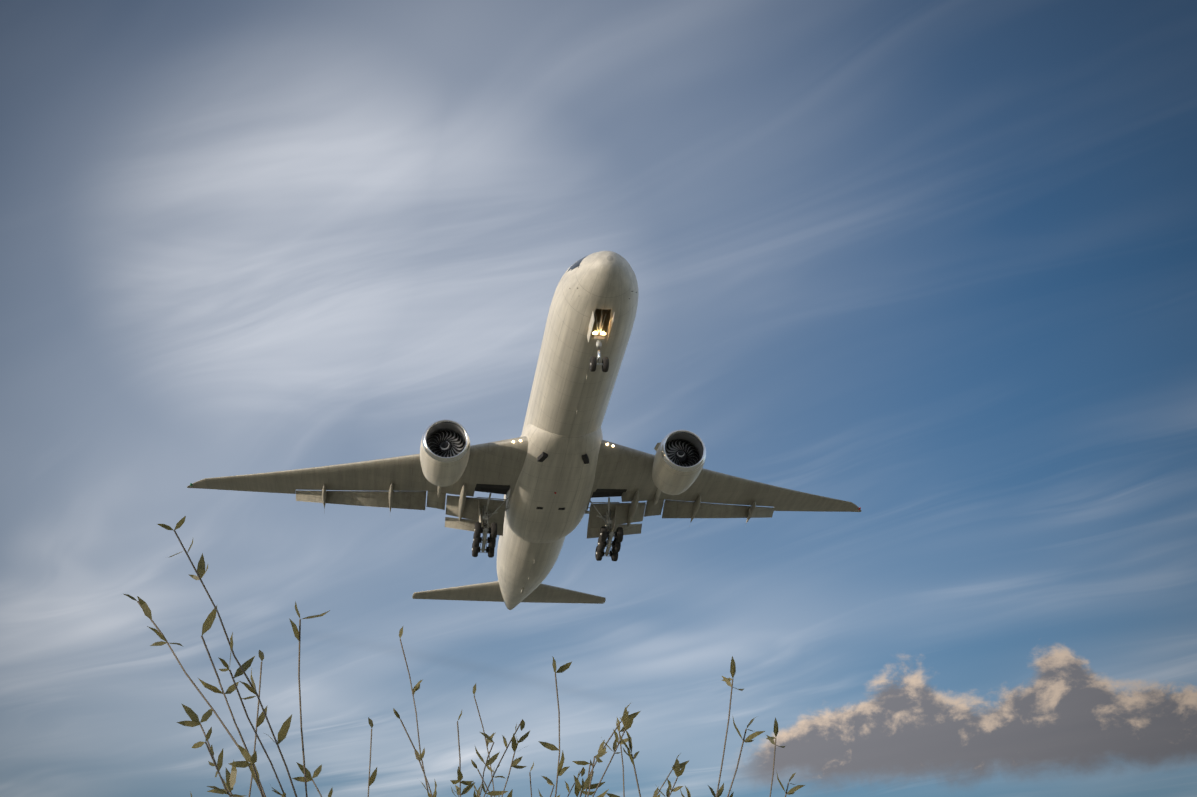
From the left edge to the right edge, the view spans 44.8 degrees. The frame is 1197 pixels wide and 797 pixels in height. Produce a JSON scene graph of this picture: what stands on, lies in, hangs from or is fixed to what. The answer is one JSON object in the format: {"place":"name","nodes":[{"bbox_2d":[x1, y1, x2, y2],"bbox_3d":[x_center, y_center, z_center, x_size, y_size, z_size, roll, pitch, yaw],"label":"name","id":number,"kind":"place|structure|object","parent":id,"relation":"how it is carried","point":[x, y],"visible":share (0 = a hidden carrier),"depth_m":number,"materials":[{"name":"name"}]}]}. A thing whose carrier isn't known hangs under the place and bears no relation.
{"place":"outdoors","nodes":[
{"label":"outdoors","id":0,"kind":"place"},
{"bbox_2d":[187,251,860,609],"bbox_3d":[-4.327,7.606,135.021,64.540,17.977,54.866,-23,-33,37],"label":"airplane","id":1,"kind":"object","parent":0,"point":[554,468],"visible":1,"depth_m":123.50,"materials":[{"name":"paint"}]},
{"bbox_2d":[0,0,1196,796],"label":"sky","id":2,"kind":"structure","parent":0,"point":[928,267],"materials":[{"name":"blue"}]},
{"label":"ground","id":3,"kind":"structure","parent":0,"visible":0},
{"bbox_2d":[124,516,329,796],"bbox_3d":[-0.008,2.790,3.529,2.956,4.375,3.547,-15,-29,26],"label":"tree","id":4,"kind":"object","parent":3,"relation":"on","point":[200,571],"visible":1,"depth_m":3.27,"materials":[{"name":"green plant"}]},
{"bbox_2d":[176,627,764,796],"bbox_3d":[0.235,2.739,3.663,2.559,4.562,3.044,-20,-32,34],"label":"tree","id":5,"kind":"object","parent":3,"relation":"on","point":[626,721],"visible":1,"depth_m":4.09,"materials":[{"name":"green plant"}]},
{"bbox_2d":[292,684,804,796],"bbox_3d":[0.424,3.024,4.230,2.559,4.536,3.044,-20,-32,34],"label":"tree","id":6,"kind":"object","parent":3,"relation":"on","point":[677,766],"visible":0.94,"depth_m":4.65,"materials":[{"name":"green plant"}]}
]}

